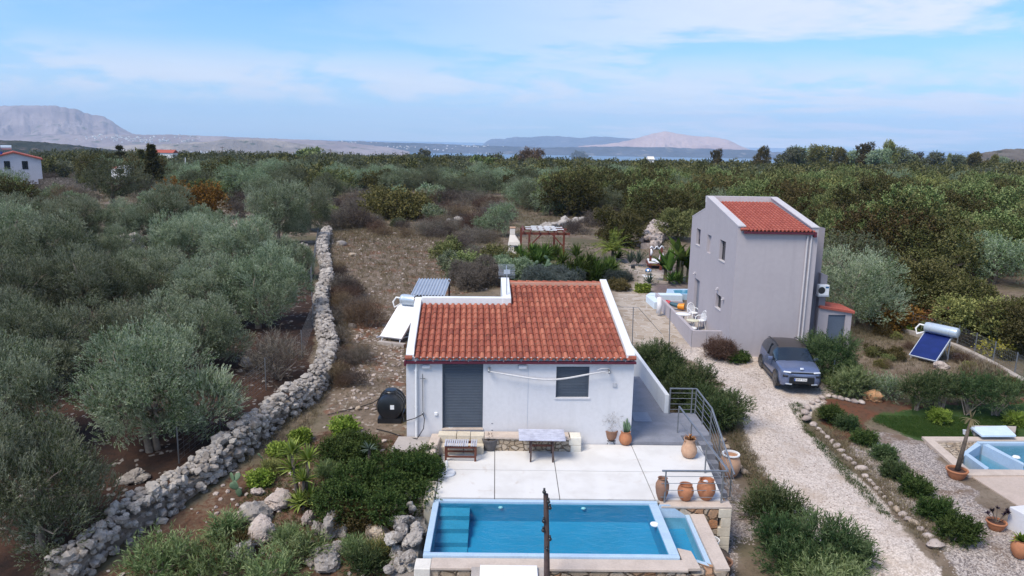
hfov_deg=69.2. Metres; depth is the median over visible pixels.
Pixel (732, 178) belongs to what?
evergreen oak
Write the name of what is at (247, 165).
olive tree
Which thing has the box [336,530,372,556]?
grassy plant
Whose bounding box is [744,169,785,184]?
evergreen oak
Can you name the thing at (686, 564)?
pool front wall
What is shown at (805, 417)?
edging stone
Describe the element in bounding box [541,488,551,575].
wooden post
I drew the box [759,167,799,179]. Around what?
evergreen oak
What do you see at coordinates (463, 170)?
olive tree
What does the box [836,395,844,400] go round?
edging stone
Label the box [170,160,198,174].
olive tree
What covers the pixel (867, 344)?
scrub bush
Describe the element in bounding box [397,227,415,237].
bare shrub
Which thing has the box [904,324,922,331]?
yellow shrub
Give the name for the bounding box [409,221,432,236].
bare shrub
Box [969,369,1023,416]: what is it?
hedge shrub
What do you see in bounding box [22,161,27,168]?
window
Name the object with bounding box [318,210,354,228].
bare shrub
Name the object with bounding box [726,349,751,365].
bush
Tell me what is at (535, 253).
yucca clump
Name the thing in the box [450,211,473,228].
bare shrub
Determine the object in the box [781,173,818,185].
evergreen oak
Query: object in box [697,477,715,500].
belly clay jar
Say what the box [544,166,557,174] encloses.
olive tree
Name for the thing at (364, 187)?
olive tree
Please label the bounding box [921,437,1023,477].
pool kerb
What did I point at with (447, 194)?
bare shrub
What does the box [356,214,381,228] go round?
bare shrub
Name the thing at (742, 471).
bed stone
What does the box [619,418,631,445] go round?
clay cactus pot
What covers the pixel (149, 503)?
dry stone wall
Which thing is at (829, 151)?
eucalyptus tree
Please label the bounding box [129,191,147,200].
bare shrub
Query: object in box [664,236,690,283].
banana plant
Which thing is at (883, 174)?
evergreen oak
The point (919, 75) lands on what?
sky
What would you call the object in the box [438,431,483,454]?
door steps
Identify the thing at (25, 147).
hill
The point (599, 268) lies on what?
yucca clump
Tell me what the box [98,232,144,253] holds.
field stone wall
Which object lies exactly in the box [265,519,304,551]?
grassy plant
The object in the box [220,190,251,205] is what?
bare shrub
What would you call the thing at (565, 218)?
field stone wall
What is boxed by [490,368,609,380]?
rolled shade cloth
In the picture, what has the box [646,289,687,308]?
garden pool
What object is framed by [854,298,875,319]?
autumn bush
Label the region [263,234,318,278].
olive tree
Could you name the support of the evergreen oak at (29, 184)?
on the ground at (156, 466)
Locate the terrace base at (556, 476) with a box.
[436,448,711,505]
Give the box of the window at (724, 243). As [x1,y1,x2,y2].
[718,241,725,262]
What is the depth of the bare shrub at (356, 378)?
28.27 m
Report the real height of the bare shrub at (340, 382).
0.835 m
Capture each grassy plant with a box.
[218,524,259,553]
[251,456,286,477]
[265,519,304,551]
[302,488,332,509]
[313,455,342,479]
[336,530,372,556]
[361,532,390,561]
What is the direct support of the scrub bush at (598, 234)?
on the ground at (156, 466)
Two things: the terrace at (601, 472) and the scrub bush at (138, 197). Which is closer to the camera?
the terrace at (601, 472)
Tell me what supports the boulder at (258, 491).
on the ground at (156, 466)
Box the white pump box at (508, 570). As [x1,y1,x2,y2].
[471,565,543,575]
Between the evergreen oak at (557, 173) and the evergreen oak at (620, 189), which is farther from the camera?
the evergreen oak at (557, 173)
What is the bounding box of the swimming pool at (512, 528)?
[423,499,711,565]
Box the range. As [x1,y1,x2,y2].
[482,136,634,147]
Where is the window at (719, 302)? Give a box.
[714,296,720,310]
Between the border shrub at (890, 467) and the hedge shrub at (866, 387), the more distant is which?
the hedge shrub at (866, 387)
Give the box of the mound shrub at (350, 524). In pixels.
[323,496,388,536]
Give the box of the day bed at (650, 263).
[646,246,663,269]
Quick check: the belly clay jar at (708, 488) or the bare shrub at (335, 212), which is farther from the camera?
the bare shrub at (335, 212)
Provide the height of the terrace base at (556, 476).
0.575 m
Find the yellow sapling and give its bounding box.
[971,336,1016,359]
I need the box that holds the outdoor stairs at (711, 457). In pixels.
[697,441,730,503]
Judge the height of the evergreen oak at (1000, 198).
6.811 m
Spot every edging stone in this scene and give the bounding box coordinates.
[801,409,809,414]
[802,415,811,420]
[804,404,810,410]
[809,421,816,426]
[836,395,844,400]
[844,456,853,460]
[850,399,858,403]
[855,465,867,470]
[893,505,900,512]
[898,511,907,516]
[908,518,919,526]
[922,532,934,539]
[926,538,944,547]
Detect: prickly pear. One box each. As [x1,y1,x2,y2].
[229,472,241,496]
[530,255,551,275]
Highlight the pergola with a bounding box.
[520,226,569,253]
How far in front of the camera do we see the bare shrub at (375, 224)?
77.16 m
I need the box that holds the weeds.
[207,240,901,569]
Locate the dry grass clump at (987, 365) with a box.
[955,356,1007,378]
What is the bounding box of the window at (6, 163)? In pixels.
[4,161,9,168]
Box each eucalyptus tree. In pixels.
[710,148,723,164]
[751,145,771,164]
[772,144,809,164]
[794,146,819,165]
[806,144,825,163]
[819,144,840,163]
[832,146,848,164]
[846,148,866,165]
[855,141,876,165]
[863,147,893,165]
[880,138,900,164]
[885,145,920,164]
[913,151,923,158]
[919,150,947,165]
[945,153,951,163]
[947,153,971,165]
[966,151,988,165]
[986,153,999,165]
[998,156,1009,165]
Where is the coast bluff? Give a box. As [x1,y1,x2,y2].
[97,139,346,154]
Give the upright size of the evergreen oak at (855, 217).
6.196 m
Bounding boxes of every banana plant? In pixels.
[649,247,680,283]
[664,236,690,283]
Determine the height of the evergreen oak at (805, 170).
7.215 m
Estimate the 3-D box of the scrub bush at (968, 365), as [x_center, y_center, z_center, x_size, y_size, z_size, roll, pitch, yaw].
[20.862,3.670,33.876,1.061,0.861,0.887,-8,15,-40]
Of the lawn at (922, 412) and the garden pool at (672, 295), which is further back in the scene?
the garden pool at (672, 295)
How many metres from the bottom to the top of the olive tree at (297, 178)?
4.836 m
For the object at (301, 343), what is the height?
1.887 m
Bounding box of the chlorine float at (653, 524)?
[650,521,657,526]
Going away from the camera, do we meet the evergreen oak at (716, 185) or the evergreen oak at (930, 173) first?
the evergreen oak at (716, 185)
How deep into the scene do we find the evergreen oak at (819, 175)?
129.00 m
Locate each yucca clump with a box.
[512,242,553,265]
[528,241,563,258]
[552,242,598,279]
[573,252,617,280]
[600,254,626,270]
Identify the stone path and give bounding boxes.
[611,260,688,345]
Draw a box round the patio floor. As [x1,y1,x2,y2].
[673,308,705,329]
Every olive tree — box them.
[0,166,30,185]
[0,191,66,231]
[0,198,41,271]
[0,199,107,286]
[0,245,69,339]
[0,286,39,360]
[0,294,105,392]
[0,327,70,437]
[0,402,127,575]
[18,240,136,327]
[43,191,106,240]
[61,311,251,452]
[70,292,181,366]
[86,196,150,237]
[92,223,149,272]
[109,243,190,309]
[125,156,145,172]
[128,178,200,238]
[137,285,256,369]
[144,208,222,269]
[160,160,189,178]
[161,170,177,182]
[165,248,252,319]
[168,168,184,184]
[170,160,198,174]
[176,165,205,186]
[178,160,206,180]
[178,169,217,188]
[180,203,230,239]
[185,156,217,168]
[196,211,277,266]
[206,237,316,328]
[212,159,266,197]
[231,156,254,171]
[241,174,272,194]
[242,177,313,241]
[244,172,275,187]
[248,159,280,186]
[254,159,278,171]
[259,162,291,189]
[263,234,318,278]
[266,157,287,165]
[266,168,289,181]
[271,173,296,187]
[276,162,306,182]
[285,178,335,230]
[286,172,302,183]
[289,158,315,175]
[298,172,310,185]
[307,172,339,198]
[321,165,338,172]
[327,161,351,168]
[327,177,349,198]
[330,165,356,187]
[338,167,363,190]
[354,168,377,189]
[355,178,371,192]
[362,165,383,173]
[369,164,388,169]
[376,167,407,187]
[385,164,402,169]
[386,166,424,189]
[412,173,435,188]
[416,165,438,182]
[418,165,443,187]
[432,177,459,198]
[437,166,455,184]
[440,169,469,187]
[442,174,474,195]
[450,166,466,172]
[455,167,478,176]
[459,170,502,195]
[462,186,486,200]
[465,168,502,194]
[466,161,491,176]
[485,163,502,169]
[493,166,517,189]
[499,182,513,200]
[503,177,534,204]
[507,174,547,209]
[510,166,543,181]
[518,186,541,211]
[526,187,570,215]
[530,167,551,176]
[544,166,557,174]
[589,185,626,211]
[608,163,625,170]
[671,172,702,185]
[701,186,743,206]
[822,228,903,281]
[876,167,916,178]
[957,228,1023,283]
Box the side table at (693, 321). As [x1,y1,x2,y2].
[686,319,698,329]
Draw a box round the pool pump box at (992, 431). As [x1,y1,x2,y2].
[970,425,1015,436]
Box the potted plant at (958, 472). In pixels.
[945,410,978,480]
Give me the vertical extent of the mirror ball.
0.523 m
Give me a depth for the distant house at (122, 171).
159.83 m
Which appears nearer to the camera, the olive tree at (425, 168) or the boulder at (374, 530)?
the boulder at (374, 530)
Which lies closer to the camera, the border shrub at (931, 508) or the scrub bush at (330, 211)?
the border shrub at (931, 508)
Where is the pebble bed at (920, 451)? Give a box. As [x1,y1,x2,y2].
[716,430,1023,575]
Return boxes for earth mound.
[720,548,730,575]
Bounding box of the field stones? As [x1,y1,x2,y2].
[106,228,498,575]
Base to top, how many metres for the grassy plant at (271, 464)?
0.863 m
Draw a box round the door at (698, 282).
[695,280,699,316]
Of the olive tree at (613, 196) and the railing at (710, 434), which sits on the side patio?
the railing at (710, 434)
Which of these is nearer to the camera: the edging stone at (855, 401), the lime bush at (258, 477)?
the lime bush at (258, 477)
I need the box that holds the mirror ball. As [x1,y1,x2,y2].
[645,268,651,274]
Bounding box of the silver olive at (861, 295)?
[821,243,927,326]
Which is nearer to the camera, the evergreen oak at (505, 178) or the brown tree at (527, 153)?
the evergreen oak at (505, 178)
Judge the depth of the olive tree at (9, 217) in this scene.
46.78 m
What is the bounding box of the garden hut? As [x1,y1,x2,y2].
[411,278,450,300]
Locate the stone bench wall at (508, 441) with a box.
[484,431,580,451]
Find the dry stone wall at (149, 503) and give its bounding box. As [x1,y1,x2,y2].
[43,225,339,575]
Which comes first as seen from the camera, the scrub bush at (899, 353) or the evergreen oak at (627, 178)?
the scrub bush at (899, 353)
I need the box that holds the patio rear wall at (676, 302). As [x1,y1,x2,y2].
[669,301,682,307]
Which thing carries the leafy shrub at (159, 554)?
on the ground at (156, 466)
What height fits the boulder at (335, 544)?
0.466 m
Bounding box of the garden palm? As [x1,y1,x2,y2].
[590,229,631,257]
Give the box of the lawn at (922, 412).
[871,400,1023,439]
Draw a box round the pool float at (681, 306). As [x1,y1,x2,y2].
[666,300,684,309]
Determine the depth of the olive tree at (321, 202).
77.93 m
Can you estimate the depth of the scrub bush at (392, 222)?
84.36 m
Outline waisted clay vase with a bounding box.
[681,434,696,458]
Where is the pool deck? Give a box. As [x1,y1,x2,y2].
[972,476,1023,505]
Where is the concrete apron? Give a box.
[392,436,430,452]
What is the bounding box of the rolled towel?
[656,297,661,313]
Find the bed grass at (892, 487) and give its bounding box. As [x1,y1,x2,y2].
[824,426,966,551]
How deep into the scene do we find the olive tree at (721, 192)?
100.56 m
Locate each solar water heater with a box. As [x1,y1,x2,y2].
[380,294,414,341]
[909,322,959,361]
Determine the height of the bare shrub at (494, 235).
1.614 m
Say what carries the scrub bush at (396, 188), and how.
on the ground at (156, 466)
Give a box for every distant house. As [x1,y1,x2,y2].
[111,165,133,179]
[156,149,178,158]
[646,156,653,162]
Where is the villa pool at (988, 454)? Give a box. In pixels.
[963,441,1023,469]
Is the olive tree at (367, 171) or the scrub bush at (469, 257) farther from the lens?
the olive tree at (367, 171)
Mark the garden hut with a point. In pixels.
(431, 287)
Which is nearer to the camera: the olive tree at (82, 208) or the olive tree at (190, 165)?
the olive tree at (82, 208)
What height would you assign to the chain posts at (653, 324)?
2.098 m
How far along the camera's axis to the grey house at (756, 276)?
35.38 m
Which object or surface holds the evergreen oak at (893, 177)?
on the ground at (156, 466)
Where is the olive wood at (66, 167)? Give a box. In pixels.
[29,148,1023,177]
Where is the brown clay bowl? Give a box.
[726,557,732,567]
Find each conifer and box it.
[113,144,125,160]
[136,149,144,159]
[143,143,165,189]
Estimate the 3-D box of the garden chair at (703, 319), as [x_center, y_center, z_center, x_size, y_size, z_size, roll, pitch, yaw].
[10.075,1.696,39.647,0.583,0.986,0.578,-3,12,-20]
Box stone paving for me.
[938,443,974,463]
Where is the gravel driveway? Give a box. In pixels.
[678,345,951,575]
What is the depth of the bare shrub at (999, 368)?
33.67 m
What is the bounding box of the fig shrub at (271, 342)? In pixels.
[233,323,319,390]
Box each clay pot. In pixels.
[984,505,1010,531]
[1010,532,1023,558]
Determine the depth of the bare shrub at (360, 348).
31.64 m
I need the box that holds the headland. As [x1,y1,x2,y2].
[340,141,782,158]
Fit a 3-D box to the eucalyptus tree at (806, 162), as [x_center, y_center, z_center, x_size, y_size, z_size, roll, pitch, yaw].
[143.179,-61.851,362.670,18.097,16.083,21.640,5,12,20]
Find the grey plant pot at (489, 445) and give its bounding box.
[482,432,497,450]
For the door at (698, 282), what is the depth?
41.98 m
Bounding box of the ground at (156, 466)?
[0,174,1023,575]
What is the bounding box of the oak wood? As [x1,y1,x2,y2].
[31,147,1023,190]
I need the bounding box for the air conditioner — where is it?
[815,284,829,296]
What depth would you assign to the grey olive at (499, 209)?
74.81 m
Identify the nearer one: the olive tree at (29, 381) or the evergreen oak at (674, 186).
the olive tree at (29, 381)
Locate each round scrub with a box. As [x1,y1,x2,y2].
[448,254,505,291]
[492,253,534,280]
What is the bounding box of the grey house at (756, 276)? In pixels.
[686,196,827,356]
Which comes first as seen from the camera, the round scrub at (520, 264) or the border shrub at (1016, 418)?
the border shrub at (1016, 418)
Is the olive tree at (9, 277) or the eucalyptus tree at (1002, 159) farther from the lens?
the eucalyptus tree at (1002, 159)
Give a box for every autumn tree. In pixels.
[151,175,231,216]
[356,182,434,220]
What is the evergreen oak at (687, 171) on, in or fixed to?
on the ground at (156, 466)
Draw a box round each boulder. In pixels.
[116,468,150,485]
[227,538,255,561]
[238,500,272,522]
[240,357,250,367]
[248,513,275,546]
[250,487,265,494]
[264,489,291,510]
[301,510,315,526]
[304,544,340,573]
[311,508,347,541]
[331,540,346,554]
[336,240,346,245]
[365,524,389,541]
[863,389,883,402]
[933,361,950,369]
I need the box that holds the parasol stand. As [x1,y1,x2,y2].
[439,460,455,477]
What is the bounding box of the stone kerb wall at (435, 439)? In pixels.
[426,434,440,473]
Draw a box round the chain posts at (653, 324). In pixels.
[632,307,706,349]
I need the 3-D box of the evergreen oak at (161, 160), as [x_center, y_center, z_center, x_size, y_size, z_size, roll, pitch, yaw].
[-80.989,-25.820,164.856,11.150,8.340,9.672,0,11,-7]
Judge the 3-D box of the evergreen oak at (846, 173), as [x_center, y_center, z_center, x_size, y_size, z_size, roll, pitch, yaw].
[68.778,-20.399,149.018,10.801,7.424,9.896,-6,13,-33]
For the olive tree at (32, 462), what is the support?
on the ground at (156, 466)
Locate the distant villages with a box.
[75,134,503,153]
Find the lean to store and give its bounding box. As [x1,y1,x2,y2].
[816,302,854,347]
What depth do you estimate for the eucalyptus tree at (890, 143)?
332.99 m
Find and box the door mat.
[632,412,651,421]
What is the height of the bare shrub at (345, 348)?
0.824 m
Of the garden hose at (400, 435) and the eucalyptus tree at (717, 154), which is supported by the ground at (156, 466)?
the eucalyptus tree at (717, 154)
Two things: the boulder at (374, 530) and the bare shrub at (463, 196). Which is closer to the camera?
the boulder at (374, 530)
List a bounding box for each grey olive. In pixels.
[470,201,520,234]
[549,193,582,214]
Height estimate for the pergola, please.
2.353 m
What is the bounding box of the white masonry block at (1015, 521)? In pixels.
[1006,505,1023,534]
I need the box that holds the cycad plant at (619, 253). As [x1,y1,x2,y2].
[611,246,627,259]
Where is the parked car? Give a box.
[758,336,820,387]
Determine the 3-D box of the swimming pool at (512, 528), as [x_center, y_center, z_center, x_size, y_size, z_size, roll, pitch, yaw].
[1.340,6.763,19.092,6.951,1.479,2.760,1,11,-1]
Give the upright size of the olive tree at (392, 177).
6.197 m
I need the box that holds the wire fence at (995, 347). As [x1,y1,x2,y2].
[882,303,1023,375]
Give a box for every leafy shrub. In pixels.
[110,517,216,575]
[166,527,253,575]
[195,503,251,551]
[223,537,313,575]
[270,523,333,571]
[335,536,393,575]
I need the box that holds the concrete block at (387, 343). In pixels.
[377,340,405,347]
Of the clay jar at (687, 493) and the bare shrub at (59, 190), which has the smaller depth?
the clay jar at (687, 493)
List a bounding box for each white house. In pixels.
[0,145,42,183]
[404,264,636,444]
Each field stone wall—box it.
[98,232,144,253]
[446,216,472,227]
[537,215,587,230]
[636,219,667,248]
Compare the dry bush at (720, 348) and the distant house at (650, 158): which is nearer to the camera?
the dry bush at (720, 348)
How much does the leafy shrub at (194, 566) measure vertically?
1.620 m
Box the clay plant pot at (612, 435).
[602,413,621,440]
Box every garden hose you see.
[327,398,378,414]
[377,415,424,438]
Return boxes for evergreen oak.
[0,177,31,198]
[8,179,38,193]
[122,153,170,186]
[187,176,220,190]
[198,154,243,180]
[213,178,240,195]
[302,170,320,187]
[311,166,358,195]
[357,167,397,189]
[495,173,514,191]
[533,172,583,214]
[538,172,606,216]
[540,166,574,178]
[553,164,607,214]
[569,162,625,206]
[573,168,615,180]
[577,163,601,170]
[596,178,627,209]
[605,169,638,184]
[605,179,641,210]
[616,165,647,181]
[621,192,653,210]
[627,176,684,218]
[627,182,691,224]
[628,165,679,189]
[637,166,680,182]
[638,163,672,172]
[647,181,695,200]
[662,168,689,178]
[666,184,711,213]
[670,165,697,173]
[671,180,712,207]
[675,167,697,175]
[685,171,749,208]
[688,170,729,188]
[694,177,741,195]
[705,165,738,178]
[706,173,749,186]
[724,171,764,181]
[724,175,782,198]
[727,167,753,175]
[735,181,782,195]
[737,169,760,178]
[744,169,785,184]
[749,169,803,194]
[754,177,825,210]
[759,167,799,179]
[770,193,799,212]
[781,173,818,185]
[787,169,829,178]
[794,192,831,220]
[796,196,852,221]
[797,167,830,179]
[798,174,857,190]
[803,179,865,211]
[812,183,856,205]
[812,201,855,243]
[815,168,856,176]
[815,200,884,249]
[818,177,870,193]
[818,191,854,215]
[823,171,911,215]
[825,201,944,275]
[827,173,876,188]
[828,174,856,187]
[834,163,873,176]
[834,168,877,179]
[837,196,934,235]
[854,170,892,177]
[862,179,947,247]
[870,189,956,231]
[870,210,984,279]
[878,213,953,255]
[880,174,909,182]
[881,175,930,194]
[887,227,987,281]
[889,184,951,206]
[899,167,947,180]
[902,173,953,186]
[902,179,940,190]
[910,173,953,187]
[928,187,997,223]
[928,202,981,226]
[938,186,974,192]
[942,173,995,191]
[948,226,1023,277]
[950,209,987,227]
[951,214,1022,264]
[954,181,1023,211]
[956,213,1023,232]
[957,178,1011,195]
[958,169,995,177]
[961,170,1007,179]
[964,186,984,197]
[968,206,1023,265]
[969,176,1023,207]
[982,175,1014,185]
[984,205,1017,214]
[1001,172,1022,183]
[1003,206,1023,228]
[1013,198,1023,215]
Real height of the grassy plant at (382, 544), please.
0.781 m
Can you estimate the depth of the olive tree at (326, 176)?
129.46 m
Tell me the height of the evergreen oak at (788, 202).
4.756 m
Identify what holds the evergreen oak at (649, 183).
on the ground at (156, 466)
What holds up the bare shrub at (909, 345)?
on the ground at (156, 466)
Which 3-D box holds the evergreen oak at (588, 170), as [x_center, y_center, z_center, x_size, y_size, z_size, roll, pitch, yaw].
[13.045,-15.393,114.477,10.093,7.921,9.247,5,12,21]
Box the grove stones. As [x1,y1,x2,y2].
[45,235,312,556]
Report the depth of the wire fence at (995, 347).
35.52 m
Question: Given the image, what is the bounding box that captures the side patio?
[630,376,710,445]
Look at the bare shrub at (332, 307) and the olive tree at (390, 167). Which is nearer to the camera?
the bare shrub at (332, 307)
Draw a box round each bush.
[32,182,65,200]
[42,165,57,175]
[61,190,89,200]
[110,182,132,195]
[137,189,157,208]
[242,467,275,489]
[263,439,289,459]
[286,427,313,444]
[316,206,335,217]
[326,411,362,436]
[390,184,405,191]
[390,217,405,226]
[415,182,441,204]
[415,184,446,198]
[421,202,446,221]
[427,233,464,258]
[436,248,473,280]
[449,248,485,266]
[478,242,519,258]
[595,227,605,237]
[607,277,632,291]
[633,336,690,379]
[648,352,725,419]
[679,379,756,433]
[698,332,741,362]
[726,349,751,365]
[732,474,811,526]
[748,502,880,575]
[774,531,879,575]
[795,326,864,382]
[812,524,888,575]
[821,358,880,400]
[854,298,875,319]
[863,342,884,357]
[864,346,882,358]
[866,300,926,333]
[871,323,893,337]
[871,358,889,368]
[876,347,890,354]
[881,353,896,360]
[888,344,906,361]
[890,331,903,339]
[912,296,957,329]
[919,319,957,329]
[955,326,989,348]
[958,360,976,375]
[993,348,1016,360]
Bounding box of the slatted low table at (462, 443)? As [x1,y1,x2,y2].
[444,439,476,461]
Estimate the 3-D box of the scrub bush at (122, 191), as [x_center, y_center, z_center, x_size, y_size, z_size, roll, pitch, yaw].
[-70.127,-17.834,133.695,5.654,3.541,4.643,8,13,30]
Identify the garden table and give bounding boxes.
[518,429,565,462]
[676,312,690,318]
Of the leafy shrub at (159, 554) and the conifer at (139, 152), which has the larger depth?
the conifer at (139, 152)
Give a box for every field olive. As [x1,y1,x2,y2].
[0,173,41,205]
[68,154,155,203]
[71,151,118,184]
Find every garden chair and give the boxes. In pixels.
[687,302,697,318]
[693,310,706,329]
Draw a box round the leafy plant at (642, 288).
[633,282,652,292]
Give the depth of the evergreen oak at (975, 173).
163.93 m
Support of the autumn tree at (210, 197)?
on the ground at (156, 466)
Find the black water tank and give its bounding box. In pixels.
[376,388,405,423]
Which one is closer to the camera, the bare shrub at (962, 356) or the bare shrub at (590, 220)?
the bare shrub at (962, 356)
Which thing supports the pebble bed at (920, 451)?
on the ground at (156, 466)
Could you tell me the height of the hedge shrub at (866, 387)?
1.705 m
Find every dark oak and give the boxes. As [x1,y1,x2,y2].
[592,203,652,247]
[653,206,697,240]
[846,255,970,307]
[905,267,1002,329]
[927,290,1023,350]
[974,295,1023,355]
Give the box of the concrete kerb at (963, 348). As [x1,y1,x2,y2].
[900,326,1022,380]
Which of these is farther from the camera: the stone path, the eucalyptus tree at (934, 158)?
the eucalyptus tree at (934, 158)
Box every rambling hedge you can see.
[305,447,446,529]
[313,428,382,466]
[382,441,444,480]
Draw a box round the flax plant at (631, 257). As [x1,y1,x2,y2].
[625,248,647,263]
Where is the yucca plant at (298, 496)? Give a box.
[276,436,325,512]
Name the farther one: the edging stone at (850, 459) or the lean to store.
the lean to store
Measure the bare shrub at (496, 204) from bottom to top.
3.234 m
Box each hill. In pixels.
[0,105,131,135]
[0,134,409,155]
[0,140,117,153]
[579,131,749,149]
[971,149,1023,162]
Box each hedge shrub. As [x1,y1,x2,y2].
[830,368,875,400]
[865,367,908,405]
[894,369,948,411]
[918,366,981,407]
[942,365,1007,414]
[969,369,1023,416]
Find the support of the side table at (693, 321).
on the patio floor
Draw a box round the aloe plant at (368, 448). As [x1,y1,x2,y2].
[360,440,376,458]
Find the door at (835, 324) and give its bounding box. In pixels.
[826,315,844,342]
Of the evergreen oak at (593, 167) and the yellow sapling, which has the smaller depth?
the yellow sapling
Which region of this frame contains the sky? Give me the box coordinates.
[0,0,1023,151]
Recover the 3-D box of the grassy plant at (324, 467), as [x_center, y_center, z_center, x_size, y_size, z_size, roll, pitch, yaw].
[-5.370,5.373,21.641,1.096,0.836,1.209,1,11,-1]
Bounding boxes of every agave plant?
[638,273,657,282]
[663,268,687,283]
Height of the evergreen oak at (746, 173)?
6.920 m
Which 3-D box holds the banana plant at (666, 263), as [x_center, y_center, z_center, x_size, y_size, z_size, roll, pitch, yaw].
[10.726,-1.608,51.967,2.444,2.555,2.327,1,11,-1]
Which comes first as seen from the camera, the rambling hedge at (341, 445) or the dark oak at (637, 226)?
the rambling hedge at (341, 445)
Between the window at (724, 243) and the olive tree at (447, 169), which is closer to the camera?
the window at (724, 243)
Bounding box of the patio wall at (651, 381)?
[632,345,668,412]
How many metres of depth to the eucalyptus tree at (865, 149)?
335.59 m
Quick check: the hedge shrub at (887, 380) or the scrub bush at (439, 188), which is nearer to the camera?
the hedge shrub at (887, 380)
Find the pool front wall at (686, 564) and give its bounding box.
[414,513,729,575]
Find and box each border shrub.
[814,402,846,424]
[831,411,862,434]
[847,426,881,448]
[865,441,901,461]
[876,455,914,482]
[896,468,941,499]
[910,493,962,522]
[925,406,953,426]
[929,508,991,550]
[1001,409,1023,428]
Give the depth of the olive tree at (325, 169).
169.19 m
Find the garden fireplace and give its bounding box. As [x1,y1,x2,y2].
[508,227,519,253]
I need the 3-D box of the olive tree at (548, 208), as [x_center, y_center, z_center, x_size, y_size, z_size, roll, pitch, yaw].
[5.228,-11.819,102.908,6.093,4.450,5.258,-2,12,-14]
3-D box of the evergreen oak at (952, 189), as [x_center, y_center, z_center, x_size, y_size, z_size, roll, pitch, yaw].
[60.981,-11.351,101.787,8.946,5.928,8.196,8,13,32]
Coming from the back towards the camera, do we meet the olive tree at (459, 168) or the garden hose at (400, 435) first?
the olive tree at (459, 168)
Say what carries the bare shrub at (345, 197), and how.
on the ground at (156, 466)
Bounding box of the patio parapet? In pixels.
[655,293,721,347]
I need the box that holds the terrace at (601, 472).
[436,444,722,502]
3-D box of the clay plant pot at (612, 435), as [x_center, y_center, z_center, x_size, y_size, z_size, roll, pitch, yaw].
[3.212,4.367,24.132,0.991,1.150,1.003,1,11,-1]
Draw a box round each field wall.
[26,182,96,192]
[38,177,77,183]
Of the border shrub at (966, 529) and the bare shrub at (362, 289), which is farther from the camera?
the bare shrub at (362, 289)
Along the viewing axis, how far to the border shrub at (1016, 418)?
29.27 m
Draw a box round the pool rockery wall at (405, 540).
[383,496,427,575]
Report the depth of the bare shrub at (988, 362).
34.03 m
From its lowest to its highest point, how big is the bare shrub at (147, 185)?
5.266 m
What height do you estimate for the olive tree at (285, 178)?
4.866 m
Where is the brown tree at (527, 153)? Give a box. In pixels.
[516,146,544,161]
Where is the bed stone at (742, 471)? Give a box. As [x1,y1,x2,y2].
[740,469,748,474]
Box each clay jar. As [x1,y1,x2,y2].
[655,476,668,500]
[677,481,693,500]
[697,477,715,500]
[719,450,740,477]
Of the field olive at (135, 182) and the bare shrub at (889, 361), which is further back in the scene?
the field olive at (135, 182)
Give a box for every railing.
[661,470,727,502]
[668,388,734,498]
[677,406,728,485]
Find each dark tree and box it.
[295,146,324,156]
[412,148,431,156]
[469,154,496,163]
[570,150,588,158]
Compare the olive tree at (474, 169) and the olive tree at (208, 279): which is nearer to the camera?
the olive tree at (208, 279)
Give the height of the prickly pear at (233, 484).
0.668 m
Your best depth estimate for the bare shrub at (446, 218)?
86.84 m
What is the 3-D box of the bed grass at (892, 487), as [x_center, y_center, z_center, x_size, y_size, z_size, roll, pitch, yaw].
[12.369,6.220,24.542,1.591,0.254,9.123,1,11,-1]
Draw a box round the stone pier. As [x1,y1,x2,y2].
[423,481,436,525]
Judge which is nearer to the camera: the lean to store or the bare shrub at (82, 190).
the lean to store
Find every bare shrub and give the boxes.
[32,195,58,210]
[42,171,59,178]
[48,183,80,197]
[67,186,89,194]
[85,192,103,199]
[128,176,158,193]
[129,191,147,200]
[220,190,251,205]
[224,198,259,217]
[317,323,356,346]
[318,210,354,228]
[321,262,351,276]
[323,272,362,290]
[327,270,365,294]
[327,358,354,385]
[328,197,345,209]
[328,282,349,297]
[328,287,355,306]
[328,308,351,324]
[329,302,344,315]
[329,345,361,367]
[329,370,354,389]
[331,206,347,216]
[331,259,346,271]
[332,283,363,303]
[332,290,376,322]
[332,355,356,374]
[334,192,367,207]
[335,280,369,295]
[335,347,351,364]
[336,184,372,198]
[337,204,377,227]
[337,343,353,353]
[339,367,371,388]
[340,195,370,210]
[340,197,366,211]
[341,290,388,328]
[341,305,364,321]
[344,216,366,228]
[344,343,379,365]
[347,339,371,360]
[349,196,374,214]
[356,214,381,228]
[363,217,385,232]
[374,225,394,235]
[392,219,410,229]
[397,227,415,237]
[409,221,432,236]
[414,188,443,203]
[417,213,440,227]
[418,215,453,235]
[420,227,447,238]
[426,186,460,205]
[434,215,454,224]
[437,205,464,219]
[439,225,457,234]
[439,228,476,255]
[440,197,470,214]
[445,203,477,218]
[446,218,466,230]
[448,225,487,246]
[450,186,480,202]
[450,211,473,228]
[456,189,492,206]
[459,209,488,229]
[462,243,485,255]
[467,203,504,227]
[467,225,490,242]
[471,198,485,211]
[475,192,511,210]
[477,199,512,217]
[477,227,499,242]
[479,198,515,211]
[480,217,515,236]
[488,229,500,239]
[561,218,586,231]
[566,221,581,234]
[579,227,592,234]
[581,210,603,226]
[879,358,893,368]
[901,339,915,350]
[949,349,978,362]
[976,356,1000,368]
[990,362,1006,375]
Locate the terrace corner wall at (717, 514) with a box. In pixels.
[659,491,731,551]
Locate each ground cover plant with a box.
[518,263,585,280]
[588,269,633,280]

